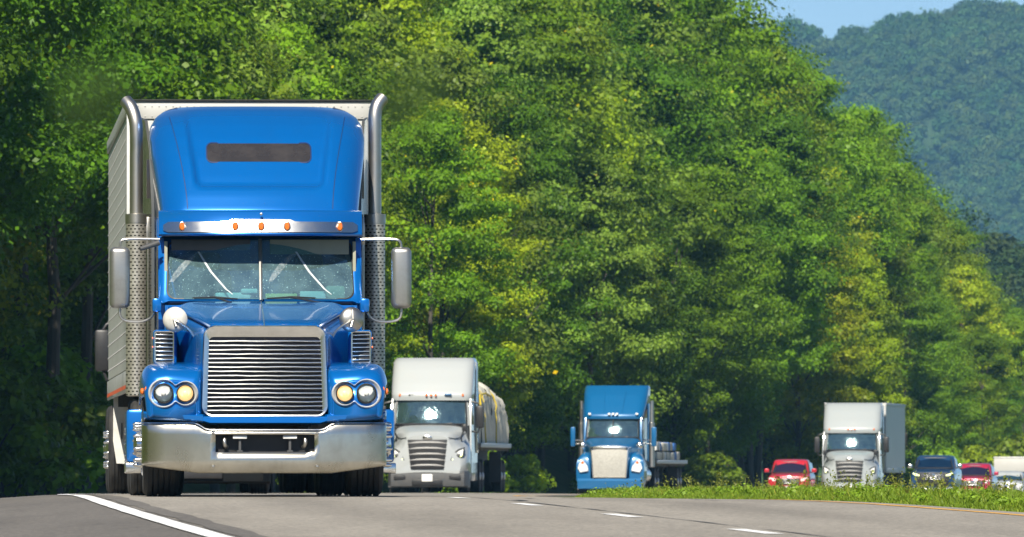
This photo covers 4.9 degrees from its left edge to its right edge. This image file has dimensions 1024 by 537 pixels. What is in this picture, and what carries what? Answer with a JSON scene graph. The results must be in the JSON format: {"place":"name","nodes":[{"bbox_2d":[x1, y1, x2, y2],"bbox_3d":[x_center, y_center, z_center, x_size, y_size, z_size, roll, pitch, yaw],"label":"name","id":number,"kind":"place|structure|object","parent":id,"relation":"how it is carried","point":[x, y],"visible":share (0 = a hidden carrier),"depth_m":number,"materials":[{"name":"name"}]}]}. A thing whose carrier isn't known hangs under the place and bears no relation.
{"place":"outdoors","nodes":[
{"label":"outdoors","id":0,"kind":"place"},
{"bbox_2d":[0,431,696,534],"bbox_3d":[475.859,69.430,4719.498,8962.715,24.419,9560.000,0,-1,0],"label":"ground","id":1,"kind":"structure","parent":0,"point":[556,466],"depth_m":541.58,"materials":[{"name":"soil"}]},
{"bbox_2d":[0,365,80,496],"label":"roadside bush","id":2,"kind":"object","parent":1,"relation":"on","point":[17,440],"visible":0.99,"depth_m":311.31,"materials":[{"name":"green plant"}]},
{"bbox_2d":[0,19,80,140],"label":"broadleaf tree","id":3,"kind":"object","parent":1,"relation":"on","point":[12,68],"visible":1,"depth_m":264.51,"materials":[{"name":"green plant"}]},
{"bbox_2d":[0,9,94,281],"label":"broadleaf tree","id":4,"kind":"object","parent":1,"relation":"on","point":[3,268],"visible":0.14,"depth_m":306.31,"materials":[{"name":"green plant"}]},
{"bbox_2d":[0,44,100,361],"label":"broadleaf tree","id":5,"kind":"object","parent":1,"relation":"on","point":[17,246],"visible":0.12,"depth_m":330.97,"materials":[{"name":"green plant"}]},
{"bbox_2d":[0,340,105,495],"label":"roadside bush","id":6,"kind":"object","parent":1,"relation":"on","point":[69,366],"visible":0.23,"depth_m":337.12,"materials":[{"name":"green plant"}]},
{"bbox_2d":[0,257,107,359],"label":"broadleaf tree","id":7,"kind":"object","parent":1,"relation":"on","point":[3,352],"visible":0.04,"depth_m":367.08,"materials":[{"name":"green plant"}]},
{"bbox_2d":[0,358,108,497],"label":"roadside bush","id":8,"kind":"object","parent":1,"relation":"on","point":[72,416],"visible":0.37,"depth_m":325.20,"materials":[{"name":"green plant"}]},
{"bbox_2d":[1,226,107,311],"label":"broadleaf tree","id":9,"kind":"object","parent":1,"relation":"on","point":[32,266],"depth_m":358.31,"materials":[{"name":"green plant"}]},
{"bbox_2d":[0,19,114,165],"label":"broadleaf tree","id":10,"kind":"object","parent":1,"relation":"on","point":[61,88],"visible":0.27,"depth_m":292.51,"materials":[{"name":"green plant"}]},
{"bbox_2d":[5,351,112,491],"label":"roadside bush","id":11,"kind":"object","parent":1,"relation":"on","point":[99,393],"visible":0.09,"depth_m":351.10,"materials":[{"name":"green plant"}]},
{"bbox_2d":[0,0,157,243],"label":"broadleaf tree","id":12,"kind":"object","parent":1,"relation":"on","point":[31,174],"visible":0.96,"depth_m":284.12,"materials":[{"name":"green plant"}]},
{"bbox_2d":[0,19,160,349],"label":"broadleaf tree","id":13,"kind":"object","parent":1,"relation":"on","point":[19,329],"visible":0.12,"depth_m":339.38,"materials":[{"name":"green plant"}]},
{"bbox_2d":[0,0,209,265],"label":"broadleaf tree","id":14,"kind":"object","parent":1,"relation":"on","point":[112,45],"visible":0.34,"depth_m":312.36,"materials":[{"name":"green plant"}]},
{"bbox_2d":[3,0,219,216],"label":"broadleaf tree","id":15,"kind":"object","parent":1,"relation":"on","point":[94,110],"visible":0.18,"depth_m":323.54,"materials":[{"name":"green plant"}]},
{"bbox_2d":[0,494,237,536],"bbox_3d":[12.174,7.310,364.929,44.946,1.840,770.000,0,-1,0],"label":"road shoulder","id":16,"kind":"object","parent":1,"relation":"on","point":[72,515],"visible":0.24,"depth_m":92.83},
{"bbox_2d":[58,493,231,536],"bbox_3d":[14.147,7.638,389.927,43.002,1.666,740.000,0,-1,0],"label":"edge line","id":17,"kind":"object","parent":16,"relation":"on","point":[175,524],"visible":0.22,"depth_m":91.29,"materials":[{"name":"white paint"}]},
{"bbox_2d":[5,0,281,493],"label":"broadleaf tree","id":18,"kind":"object","parent":1,"relation":"on","point":[87,334],"visible":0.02,"depth_m":343.28,"materials":[{"name":"green plant"}]},
{"bbox_2d":[15,0,277,494],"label":"broadleaf tree","id":19,"kind":"object","parent":1,"relation":"on","point":[95,222],"visible":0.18,"depth_m":332.18,"materials":[{"name":"green plant"}]},
{"bbox_2d":[11,0,315,387],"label":"broadleaf tree","id":20,"kind":"object","parent":1,"relation":"on","point":[72,341],"visible":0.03,"depth_m":362.82,"materials":[{"name":"green plant"}]},
{"bbox_2d":[205,28,314,492],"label":"broadleaf tree","id":21,"kind":"object","parent":1,"relation":"on","point":[230,488],"depth_m":381.54,"materials":[{"name":"green plant"}]},
{"bbox_2d":[236,0,347,99],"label":"broadleaf tree","id":22,"kind":"object","parent":1,"relation":"on","point":[266,15],"visible":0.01,"depth_m":406.83,"materials":[{"name":"green plant"}]},
{"bbox_2d":[230,0,417,323],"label":"broadleaf tree","id":23,"kind":"object","parent":1,"relation":"on","point":[362,88],"visible":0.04,"depth_m":426.55,"materials":[{"name":"green plant"}]},
{"bbox_2d":[242,0,415,298],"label":"broadleaf tree","id":24,"kind":"object","parent":1,"relation":"on","point":[397,147],"visible":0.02,"depth_m":436.74,"materials":[{"name":"green plant"}]},
{"bbox_2d":[254,15,413,323],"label":"broadleaf tree","id":25,"kind":"object","parent":1,"relation":"on","point":[295,37],"visible":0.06,"depth_m":420.77,"materials":[{"name":"green plant"}]},
{"bbox_2d":[259,0,427,296],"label":"broadleaf tree","id":26,"kind":"object","parent":1,"relation":"on","point":[352,48],"visible":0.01,"depth_m":454.90,"materials":[{"name":"green plant"}]},
{"bbox_2d":[285,0,432,356],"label":"broadleaf tree","id":27,"kind":"object","parent":1,"relation":"on","point":[357,29],"visible":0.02,"depth_m":464.71,"materials":[{"name":"green plant"}]},
{"bbox_2d":[329,93,432,386],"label":"broadleaf tree","id":28,"kind":"object","parent":1,"relation":"on","point":[389,213],"visible":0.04,"depth_m":441.29,"materials":[{"name":"green plant"}]},
{"bbox_2d":[331,0,472,344],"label":"broadleaf tree","id":29,"kind":"object","parent":1,"relation":"on","point":[384,22],"visible":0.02,"depth_m":474.94,"materials":[{"name":"green plant"}]},
{"bbox_2d":[336,0,512,408],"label":"broadleaf tree","id":30,"kind":"object","parent":1,"relation":"on","point":[401,6],"visible":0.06,"depth_m":484.87,"materials":[{"name":"green plant"}]},
{"bbox_2d":[388,0,501,321],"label":"broadleaf tree","id":31,"kind":"object","parent":1,"relation":"on","point":[427,7],"visible":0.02,"depth_m":505.25,"materials":[{"name":"green plant"}]},
{"bbox_2d":[381,100,554,492],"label":"broadleaf tree","id":32,"kind":"object","parent":1,"relation":"on","point":[438,131],"visible":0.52,"depth_m":460.40,"materials":[{"name":"green plant"}]},
{"bbox_2d":[384,96,564,492],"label":"broadleaf tree","id":33,"kind":"object","parent":1,"relation":"on","point":[485,314],"visible":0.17,"depth_m":470.75,"materials":[{"name":"green plant"}]},
{"bbox_2d":[382,36,596,413],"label":"broadleaf tree","id":34,"kind":"object","parent":1,"relation":"on","point":[450,81],"visible":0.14,"depth_m":481.98,"materials":[{"name":"green plant"}]},
{"bbox_2d":[438,175,577,462],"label":"broadleaf tree","id":35,"kind":"object","parent":1,"relation":"on","point":[534,441],"visible":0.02,"depth_m":503.28,"materials":[{"name":"green plant"}]},
{"bbox_2d":[493,453,556,493],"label":"roadside bush","id":36,"kind":"object","parent":1,"relation":"on","point":[518,465],"visible":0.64,"depth_m":469.60,"materials":[{"name":"green plant"}]},
{"bbox_2d":[425,0,625,410],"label":"broadleaf tree","id":37,"kind":"object","parent":1,"relation":"on","point":[489,21],"visible":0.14,"depth_m":513.22,"materials":[{"name":"green plant"}]},
{"bbox_2d":[433,71,624,457],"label":"broadleaf tree","id":38,"kind":"object","parent":1,"relation":"on","point":[545,156],"visible":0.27,"depth_m":493.68,"materials":[{"name":"green plant"}]},
{"bbox_2d":[422,0,653,331],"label":"broadleaf tree","id":39,"kind":"object","parent":1,"relation":"on","point":[566,60],"visible":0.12,"depth_m":522.89,"materials":[{"name":"green plant"}]},
{"bbox_2d":[434,0,667,460],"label":"broadleaf tree","id":40,"kind":"object","parent":1,"relation":"on","point":[586,43],"visible":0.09,"depth_m":531.86,"materials":[{"name":"green plant"}]},
{"bbox_2d":[523,17,672,461],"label":"broadleaf tree","id":41,"kind":"object","parent":1,"relation":"on","point":[632,151],"visible":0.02,"depth_m":541.12,"materials":[{"name":"green plant"}]},
{"bbox_2d":[531,0,668,439],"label":"broadleaf tree","id":42,"kind":"object","parent":1,"relation":"on","point":[596,2],"depth_m":569.73,"materials":[{"name":"green plant"}]},
{"bbox_2d":[536,146,686,456],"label":"broadleaf tree","id":43,"kind":"object","parent":1,"relation":"on","point":[644,346],"visible":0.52,"depth_m":524.72,"materials":[{"name":"green plant"}]},
{"bbox_2d":[547,203,685,444],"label":"broadleaf tree","id":44,"kind":"object","parent":1,"relation":"on","point":[652,279],"visible":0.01,"depth_m":544.96,"materials":[{"name":"green plant"}]},
{"bbox_2d":[563,0,703,450],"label":"broadleaf tree","id":45,"kind":"object","parent":1,"relation":"on","point":[614,33],"visible":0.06,"depth_m":579.65,"materials":[{"name":"green plant"}]},
{"bbox_2d":[553,108,715,429],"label":"broadleaf tree","id":46,"kind":"object","parent":1,"relation":"on","point":[655,197],"visible":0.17,"depth_m":553.04,"materials":[{"name":"green plant"}]},
{"bbox_2d":[567,12,726,473],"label":"broadleaf tree","id":47,"kind":"object","parent":1,"relation":"on","point":[571,461],"visible":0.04,"depth_m":560.64,"materials":[{"name":"green plant"}]},
{"bbox_2d":[583,0,788,405],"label":"broadleaf tree","id":48,"kind":"object","parent":1,"relation":"on","point":[660,34],"visible":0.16,"depth_m":587.53,"materials":[{"name":"green plant"}]},
{"bbox_2d":[640,166,750,468],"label":"broadleaf tree","id":49,"kind":"object","parent":1,"relation":"on","point":[710,252],"visible":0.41,"depth_m":564.73,"materials":[{"name":"green plant"}]},
{"bbox_2d":[609,0,790,484],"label":"broadleaf tree","id":50,"kind":"object","parent":1,"relation":"on","point":[730,95],"visible":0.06,"depth_m":595.24,"materials":[{"name":"green plant"}]},
{"bbox_2d":[615,52,805,370],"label":"broadleaf tree","id":51,"kind":"object","parent":1,"relation":"on","point":[673,85],"visible":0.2,"depth_m":581.64,"materials":[{"name":"green plant"}]},
{"bbox_2d":[682,451,747,488],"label":"roadside bush","id":52,"kind":"object","parent":1,"relation":"on","point":[704,472],"visible":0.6,"depth_m":559.17,"materials":[{"name":"green plant"}]},
{"bbox_2d":[641,0,797,401],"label":"broadleaf tree","id":53,"kind":"object","parent":1,"relation":"on","point":[718,38],"visible":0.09,"depth_m":604.03,"materials":[{"name":"green plant"}]},
{"bbox_2d":[662,183,790,467],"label":"broadleaf tree","id":54,"kind":"object","parent":1,"relation":"on","point":[753,405],"visible":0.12,"depth_m":592.44,"materials":[{"name":"green plant"}]},
{"bbox_2d":[657,163,805,454],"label":"broadleaf tree","id":55,"kind":"object","parent":1,"relation":"on","point":[750,253],"visible":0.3,"depth_m":573.52,"materials":[{"name":"green plant"}]},
{"bbox_2d":[663,285,822,456],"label":"broadleaf tree","id":56,"kind":"object","parent":1,"relation":"on","point":[774,402],"visible":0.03,"depth_m":622.60,"materials":[{"name":"green plant"}]},
{"bbox_2d":[663,0,881,484],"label":"broadleaf tree","id":57,"kind":"object","parent":1,"relation":"on","point":[770,75],"visible":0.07,"depth_m":614.71,"materials":[{"name":"green plant"}]},
{"bbox_2d":[724,31,851,486],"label":"broadleaf tree","id":58,"kind":"object","parent":1,"relation":"on","point":[776,113],"visible":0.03,"depth_m":650.52,"materials":[{"name":"green plant"}]},
{"bbox_2d":[722,159,857,487],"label":"broadleaf tree","id":59,"kind":"object","parent":1,"relation":"on","point":[768,176],"visible":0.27,"depth_m":602.82,"materials":[{"name":"green plant"}]},
{"bbox_2d":[719,105,868,488],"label":"broadleaf tree","id":60,"kind":"object","parent":1,"relation":"on","point":[790,143],"visible":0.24,"depth_m":611.50,"materials":[{"name":"green plant"}]},
{"bbox_2d":[721,147,873,474],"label":"broadleaf tree","id":61,"kind":"object","parent":1,"relation":"on","point":[817,394],"visible":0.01,"depth_m":640.92,"materials":[{"name":"green plant"}]},
{"bbox_2d":[574,467,1023,511],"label":"median grass","id":62,"kind":"structure","parent":1,"relation":"on","point":[989,497],"depth_m":128.68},
{"bbox_2d":[752,40,849,213],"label":"broadleaf tree","id":63,"kind":"object","parent":1,"relation":"on","point":[798,60],"visible":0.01,"depth_m":699.29,"materials":[{"name":"green plant"}]},
{"bbox_2d":[739,38,868,487],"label":"broadleaf tree","id":64,"kind":"object","parent":1,"relation":"on","point":[782,61],"visible":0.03,"depth_m":658.21,"materials":[{"name":"green plant"}]},
{"bbox_2d":[739,207,884,472],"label":"broadleaf tree","id":65,"kind":"object","parent":1,"relation":"on","point":[848,319],"visible":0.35,"depth_m":632.09,"materials":[{"name":"green plant"}]},
{"bbox_2d":[753,155,889,459],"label":"broadleaf tree","id":66,"kind":"object","parent":1,"relation":"on","point":[871,237],"visible":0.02,"depth_m":678.65,"materials":[{"name":"green plant"}]},
{"bbox_2d":[777,85,887,459],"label":"broadleaf tree","id":67,"kind":"object","parent":1,"relation":"on","point":[847,231],"visible":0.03,"depth_m":669.08,"materials":[{"name":"green plant"}]},
{"bbox_2d":[787,72,926,402],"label":"broadleaf tree","id":68,"kind":"object","parent":1,"relation":"on","point":[863,175],"visible":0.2,"depth_m":688.56,"materials":[{"name":"green plant"}]},
{"bbox_2d":[792,224,924,469],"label":"broadleaf tree","id":69,"kind":"object","parent":1,"relation":"on","point":[864,384],"visible":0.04,"depth_m":677.60,"materials":[{"name":"green plant"}]},
{"bbox_2d":[818,244,917,450],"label":"broadleaf tree","id":70,"kind":"object","parent":1,"relation":"on","point":[883,385],"visible":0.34,"depth_m":668.02,"materials":[{"name":"green plant"}]},
{"bbox_2d":[835,107,935,422],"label":"broadleaf tree","id":71,"kind":"object","parent":1,"relation":"on","point":[849,117],"visible":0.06,"depth_m":718.73,"materials":[{"name":"green plant"}]},
{"bbox_2d":[844,185,932,457],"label":"broadleaf tree","id":72,"kind":"object","parent":1,"relation":"on","point":[898,264],"visible":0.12,"depth_m":695.12,"materials":[{"name":"green plant"}]},
{"bbox_2d":[825,101,966,255],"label":"broadleaf tree","id":73,"kind":"object","parent":1,"relation":"on","point":[864,112],"visible":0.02,"depth_m":793.50,"materials":[{"name":"green plant"}]},
{"bbox_2d":[865,142,968,439],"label":"broadleaf tree","id":74,"kind":"object","parent":1,"relation":"on","point":[924,211],"visible":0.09,"depth_m":747.64,"materials":[{"name":"green plant"}]},
{"bbox_2d":[898,188,955,384],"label":"broadleaf tree","id":75,"kind":"object","parent":1,"relation":"on","point":[940,260],"visible":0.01,"depth_m":757.14,"materials":[{"name":"green plant"}]},
{"bbox_2d":[873,119,983,274],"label":"broadleaf tree","id":76,"kind":"object","parent":1,"relation":"on","point":[896,132],"visible":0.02,"depth_m":828.38,"materials":[{"name":"green plant"}]},
{"bbox_2d":[906,302,961,465],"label":"broadleaf tree","id":77,"kind":"object","parent":1,"relation":"on","point":[927,396],"visible":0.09,"depth_m":723.60,"materials":[{"name":"green plant"}]},
{"bbox_2d":[904,445,966,488],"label":"roadside bush","id":78,"kind":"object","parent":1,"relation":"on","point":[917,452],"visible":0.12,"depth_m":699.93,"materials":[{"name":"green plant"}]},
{"bbox_2d":[885,260,989,487],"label":"broadleaf tree","id":79,"kind":"object","parent":1,"relation":"on","point":[924,325],"visible":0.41,"depth_m":714.98,"materials":[{"name":"green plant"}]},
{"bbox_2d":[923,260,978,448],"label":"broadleaf tree","id":80,"kind":"object","parent":1,"relation":"on","point":[957,322],"visible":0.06,"depth_m":750.43,"materials":[{"name":"green plant"}]},
{"bbox_2d":[911,291,991,457],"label":"broadleaf tree","id":81,"kind":"object","parent":1,"relation":"on","point":[951,337],"visible":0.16,"depth_m":742.15,"materials":[{"name":"green plant"}]},
{"bbox_2d":[910,196,1009,426],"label":"broadleaf tree","id":82,"kind":"object","parent":1,"relation":"on","point":[959,257],"visible":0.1,"depth_m":785.49,"materials":[{"name":"green plant"}]},
{"bbox_2d":[936,204,1015,397],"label":"broadleaf tree","id":83,"kind":"object","parent":1,"relation":"on","point":[963,230],"visible":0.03,"depth_m":814.42,"materials":[{"name":"green plant"}]},
{"bbox_2d":[933,262,1023,455],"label":"broadleaf tree","id":84,"kind":"object","parent":1,"relation":"on","point":[964,288],"visible":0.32,"depth_m":780.48,"materials":[{"name":"green plant"}]},
{"bbox_2d":[959,444,1016,466],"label":"roadside bush","id":85,"kind":"object","parent":1,"relation":"on","point":[974,454],"visible":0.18,"depth_m":733.73,"materials":[{"name":"green plant"}]},
{"bbox_2d":[958,325,1023,458],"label":"broadleaf tree","id":86,"kind":"object","parent":1,"relation":"on","point":[984,340],"visible":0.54,"depth_m":770.99,"materials":[{"name":"green plant"}]},
{"bbox_2d":[979,431,1023,456],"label":"roadside bush","id":87,"kind":"object","parent":1,"relation":"on","point":[1016,448],"visible":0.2,"depth_m":760.61,"materials":[{"name":"green plant"}]},
{"bbox_2d":[980,322,1023,442],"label":"broadleaf tree","id":88,"kind":"object","parent":1,"relation":"on","point":[1014,400],"visible":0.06,"depth_m":801.79,"materials":[{"name":"green plant"}]},
{"bbox_2d":[992,317,1023,439],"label":"broadleaf tree","id":89,"kind":"object","parent":1,"relation":"on","point":[1014,345],"visible":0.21,"depth_m":811.61,"materials":[{"name":"green plant"}]},
{"bbox_2d":[75,493,1023,536],"bbox_3d":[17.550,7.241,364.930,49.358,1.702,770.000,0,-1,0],"label":"road","id":90,"kind":"structure","parent":0,"point":[379,515],"depth_m":94.71,"materials":[{"name":"asphalt"}]},
{"bbox_2d":[77,494,266,536],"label":"seam sealant","id":91,"kind":"object","parent":90,"relation":"on","point":[208,524],"visible":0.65,"depth_m":92.13,"materials":[{"name":"rubber"}]},
{"bbox_2d":[95,322,274,493],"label":"semi truck","id":92,"kind":"object","parent":90,"relation":"on","point":[258,483],"visible":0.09,"depth_m":190.63,"materials":[{"name":"paint"}]},
{"bbox_2d":[103,93,410,495],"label":"semi truck","id":93,"kind":"object","parent":90,"relation":"on","point":[246,279],"visible":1,"depth_m":121.71,"materials":[{"name":"blue metal"}]},
{"bbox_2d":[383,358,510,492],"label":"semi truck","id":94,"kind":"object","parent":90,"relation":"on","point":[436,408],"visible":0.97,"depth_m":361.62,"materials":[{"name":"white paint"}]},
{"bbox_2d":[478,382,508,443],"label":"tarped load","id":95,"kind":"object","parent":94,"relation":"on","point":[495,429],"visible":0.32,"depth_m":371.98,"materials":[{"name":"fabric"}]},
{"bbox_2d":[570,385,687,493],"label":"semi truck","id":96,"kind":"object","parent":90,"relation":"on","point":[617,440],"visible":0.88,"depth_m":431.59,"materials":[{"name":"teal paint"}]},
{"bbox_2d":[764,459,816,487],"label":"car","id":97,"kind":"object","parent":90,"relation":"on","point":[786,468],"visible":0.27,"depth_m":521.17,"materials":[{"name":"red paint"}]},
{"bbox_2d":[814,403,904,489],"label":"semi truck","id":98,"kind":"object","parent":90,"relation":"on","point":[860,440],"visible":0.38,"depth_m":511.74,"materials":[{"name":"white paint"}]},
{"bbox_2d":[908,455,961,489],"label":"pickup truck","id":99,"kind":"object","parent":90,"relation":"on","point":[932,465],"visible":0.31,"depth_m":546.32,"materials":[{"name":"blue paint"}]},
{"bbox_2d":[960,463,998,489],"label":"sport utility car","id":100,"kind":"object","parent":90,"relation":"on","point":[973,472],"visible":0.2,"depth_m":576.16,"materials":[{"name":"paint"}]},
{"bbox_2d":[994,457,1023,472],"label":"box van","id":101,"kind":"object","parent":90,"relation":"on","point":[1008,463],"visible":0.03,"depth_m":660.88,"materials":[{"name":"white paint"}]},
{"bbox_2d":[723,454,903,486],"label":"wooded rise","id":102,"kind":"structure","parent":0,"point":[820,478],"depth_m":1422.73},
{"bbox_2d":[762,202,1023,457],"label":"wood","id":103,"kind":"object","parent":102,"relation":"on","point":[1005,257],"visible":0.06,"depth_m":1484.56,"materials":[{"name":"green plant"}]},
{"bbox_2d":[725,0,1023,40],"label":"sky","id":104,"kind":"structure","parent":0,"point":[828,15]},
{"bbox_2d":[783,30,1023,239],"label":"mountain","id":105,"kind":"structure","parent":0,"point":[925,117],"depth_m":5093.65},
{"bbox_2d":[752,0,1023,247],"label":"mountain forest","id":106,"kind":"object","parent":105,"relation":"on","point":[946,45],"visible":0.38,"depth_m":5109.48,"materials":[{"name":"plant"}]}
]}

